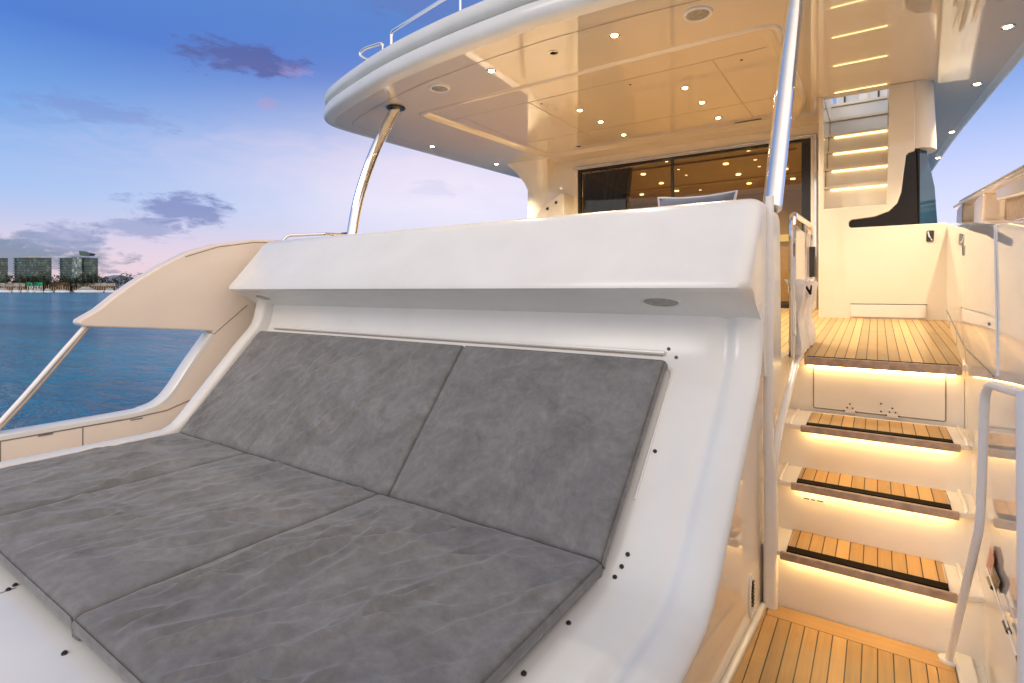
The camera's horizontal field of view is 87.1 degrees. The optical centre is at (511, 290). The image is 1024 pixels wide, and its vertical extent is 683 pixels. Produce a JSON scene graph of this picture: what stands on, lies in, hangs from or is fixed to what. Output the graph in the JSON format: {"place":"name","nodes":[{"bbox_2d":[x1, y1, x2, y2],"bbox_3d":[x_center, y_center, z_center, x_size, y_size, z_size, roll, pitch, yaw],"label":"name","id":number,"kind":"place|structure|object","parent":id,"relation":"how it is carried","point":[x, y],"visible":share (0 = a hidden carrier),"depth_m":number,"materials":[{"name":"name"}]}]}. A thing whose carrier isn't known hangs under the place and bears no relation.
{"place":"outdoors","nodes":[
{"label":"outdoors","id":0,"kind":"place"},
{"bbox_2d":[0,257,7,287],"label":"apartment tower","id":1,"kind":"structure","parent":0,"point":[3,266],"depth_m":687.86,"materials":[{"name":"grey glass"}]},
{"bbox_2d":[0,292,205,430],"bbox_3d":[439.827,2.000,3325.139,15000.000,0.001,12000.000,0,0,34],"label":"water","id":2,"kind":"structure","parent":0,"point":[101,370],"depth_m":15.65,"materials":[{"name":"blue liquid"}]},
{"bbox_2d":[0,288,10,291],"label":"moored boat","id":3,"kind":"object","parent":2,"relation":"on","point":[4,290],"visible":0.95,"depth_m":653.87,"materials":[{"name":"white plastic"}]},
{"bbox_2d":[55,289,69,291],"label":"moored boat","id":4,"kind":"object","parent":2,"relation":"on","point":[61,290],"visible":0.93,"depth_m":650.80,"materials":[{"name":"white plastic"}]},
{"bbox_2d":[73,285,103,291],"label":"moored yacht","id":5,"kind":"object","parent":2,"relation":"on","point":[85,289],"visible":0.97,"depth_m":653.80,"materials":[{"name":"white plastic"}]},
{"bbox_2d":[105,288,115,291],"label":"moored boat","id":6,"kind":"object","parent":2,"relation":"on","point":[109,290],"visible":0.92,"depth_m":653.88,"materials":[{"name":"white plastic"}]},
{"bbox_2d":[0,0,1023,682],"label":"motor yacht","id":7,"kind":"object","parent":2,"relation":"on","point":[840,500],"visible":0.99,"depth_m":3.19,"materials":[{"name":"white plastic"}]},
{"bbox_2d":[0,433,245,515],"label":"seat cushion","id":8,"kind":"object","parent":7,"relation":"on","point":[29,485],"visible":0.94,"depth_m":2.99,"materials":[{"name":"grey fabric"}]},
{"bbox_2d":[0,454,377,636],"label":"seat cushion","id":9,"kind":"object","parent":7,"relation":"on","point":[67,562],"visible":0.94,"depth_m":2.25,"materials":[{"name":"grey fabric"}]},
{"bbox_2d":[180,331,463,496],"bbox_3d":[-1.334,0.693,3.568,2.245,0.728,0.728,0,0,34],"label":"back cushion","id":10,"kind":"object","parent":7,"relation":"on","point":[354,411],"visible":0.92,"depth_m":3.34,"materials":[{"name":"grey fabric"}]},
{"bbox_2d":[72,495,602,682],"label":"seat cushion","id":11,"kind":"object","parent":7,"relation":"on","point":[380,589],"visible":1,"depth_m":1.68,"materials":[{"name":"grey fabric"}]},
{"bbox_2d":[389,346,667,567],"bbox_3d":[0.039,0.692,2.637,1.234,0.726,0.727,0,0,34],"label":"back cushion","id":12,"kind":"object","parent":7,"relation":"on","point":[543,447],"visible":0.94,"depth_m":2.50,"materials":[{"name":"grey fabric"}]},
{"bbox_2d":[583,164,646,212],"bbox_3d":[1.524,-0.831,8.226,1.100,2.082,0.101,0,0,34],"label":"curtain","id":13,"kind":"object","parent":7,"relation":"hanging from","point":[607,190],"visible":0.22,"depth_m":8.26,"materials":[{"name":"brown fabric"}]},
{"bbox_2d":[573,134,816,308],"bbox_3d":[2.334,-0.830,7.374,3.317,2.100,0.110,0,0,34],"label":"sliding door","id":14,"kind":"structure","parent":7,"relation":"in","point":[806,142],"depth_m":6.79,"materials":[{"name":"black metal"}]},
{"bbox_2d":[657,190,737,206],"bbox_3d":[1.192,-0.430,3.517,0.518,0.422,0.217,0,0,34],"label":"scatter pillow","id":15,"kind":"object","parent":7,"relation":"on","point":[670,201],"visible":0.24,"depth_m":3.49,"materials":[{"name":"fabric"}]},
{"bbox_2d":[784,279,818,354],"bbox_3d":[1.936,0.159,3.577,0.127,0.452,0.914,0,0,34],"label":"towel","id":16,"kind":"object","parent":7,"relation":"on","point":[806,291],"visible":0.82,"depth_m":3.36,"materials":[{"name":"white fabric"}]},
{"bbox_2d":[849,148,936,227],"bbox_3d":[3.922,-0.985,5.369,0.989,0.750,0.420,0,0,-9],"label":"side window","id":17,"kind":"structure","parent":7,"relation":"in","point":[916,204],"depth_m":5.20,"materials":[{"name":"black glass"}]},
{"bbox_2d":[98,275,133,289],"bbox_3d":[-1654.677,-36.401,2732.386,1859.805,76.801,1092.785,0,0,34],"label":"hills","id":18,"kind":"structure","parent":0,"point":[113,277],"depth_m":2509.08,"materials":[{"name":"grey"}]},
{"bbox_2d":[0,0,1023,282],"label":"sky","id":19,"kind":"structure","parent":0,"point":[136,135],"materials":[{"name":"blue"}]},
{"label":"land","id":20,"kind":"structure","parent":0,"visible":0},
{"bbox_2d":[3,275,17,283],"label":"shore tree","id":21,"kind":"object","parent":20,"relation":"on","point":[9,278],"visible":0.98,"depth_m":676.05,"materials":[{"name":"green plant"}]},
{"bbox_2d":[0,283,24,290],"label":"quayside building","id":22,"kind":"structure","parent":20,"relation":"on","point":[11,286],"depth_m":675.20,"materials":[{"name":"concrete"}]},
{"bbox_2d":[15,275,25,285],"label":"shore tree","id":23,"kind":"object","parent":20,"relation":"on","point":[22,280],"visible":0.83,"depth_m":677.29,"materials":[{"name":"green plant"}]},
{"bbox_2d":[13,256,51,290],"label":"apartment tower","id":24,"kind":"structure","parent":20,"relation":"on","point":[29,266],"depth_m":685.87,"materials":[{"name":"grey glass"}]},
{"bbox_2d":[29,276,38,284],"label":"shore tree","id":25,"kind":"object","parent":20,"relation":"on","point":[32,280],"visible":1,"depth_m":672.13,"materials":[{"name":"green plant"}]},
{"bbox_2d":[27,282,42,290],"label":"quayside building","id":26,"kind":"structure","parent":20,"relation":"on","point":[36,285],"depth_m":673.20,"materials":[{"name":"green"}]},
{"bbox_2d":[35,271,48,281],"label":"shore tree","id":27,"kind":"object","parent":20,"relation":"on","point":[42,272],"visible":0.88,"depth_m":677.39,"materials":[{"name":"green plant"}]},
{"bbox_2d":[49,274,58,286],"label":"shore tree","id":28,"kind":"object","parent":20,"relation":"on","point":[53,279],"visible":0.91,"depth_m":675.27,"materials":[{"name":"green plant"}]},
{"bbox_2d":[43,282,69,290],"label":"quayside building","id":29,"kind":"structure","parent":20,"relation":"on","point":[60,286],"depth_m":676.85,"materials":[{"name":"brown"}]},
{"bbox_2d":[57,274,70,285],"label":"shore tree","id":30,"kind":"object","parent":20,"relation":"on","point":[59,280],"visible":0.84,"depth_m":678.45,"materials":[{"name":"green plant"}]},
{"bbox_2d":[62,276,74,288],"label":"shore tree","id":31,"kind":"object","parent":20,"relation":"on","point":[69,281],"visible":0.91,"depth_m":675.34,"materials":[{"name":"green plant"}]},
{"bbox_2d":[71,277,79,287],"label":"shore tree","id":32,"kind":"object","parent":20,"relation":"on","point":[75,282],"visible":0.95,"depth_m":676.60,"materials":[{"name":"green plant"}]},
{"bbox_2d":[59,251,97,290],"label":"apartment tower","id":33,"kind":"structure","parent":20,"relation":"on","point":[73,267],"depth_m":685.71,"materials":[{"name":"grey glass"}]},
{"bbox_2d":[77,274,87,288],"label":"shore tree","id":34,"kind":"object","parent":20,"relation":"on","point":[83,281],"visible":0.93,"depth_m":673.86,"materials":[{"name":"green plant"}]},
{"bbox_2d":[83,275,91,287],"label":"shore tree","id":35,"kind":"object","parent":20,"relation":"on","point":[88,279],"visible":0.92,"depth_m":676.09,"materials":[{"name":"green plant"}]},
{"bbox_2d":[74,283,115,290],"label":"quayside building","id":36,"kind":"structure","parent":20,"relation":"on","point":[104,286],"depth_m":677.85,"materials":[{"name":"concrete"}]},
{"bbox_2d":[90,273,101,283],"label":"shore tree","id":37,"kind":"object","parent":20,"relation":"on","point":[96,279],"visible":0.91,"depth_m":679.69,"materials":[{"name":"green plant"}]},
{"bbox_2d":[110,276,125,288],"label":"shore tree","id":38,"kind":"object","parent":20,"relation":"on","point":[119,282],"visible":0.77,"depth_m":703.51,"materials":[{"name":"green plant"}]},
{"bbox_2d":[120,273,135,283],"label":"shore tree","id":39,"kind":"object","parent":20,"relation":"on","point":[131,278],"visible":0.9,"depth_m":696.68,"materials":[{"name":"green plant"}]}
]}

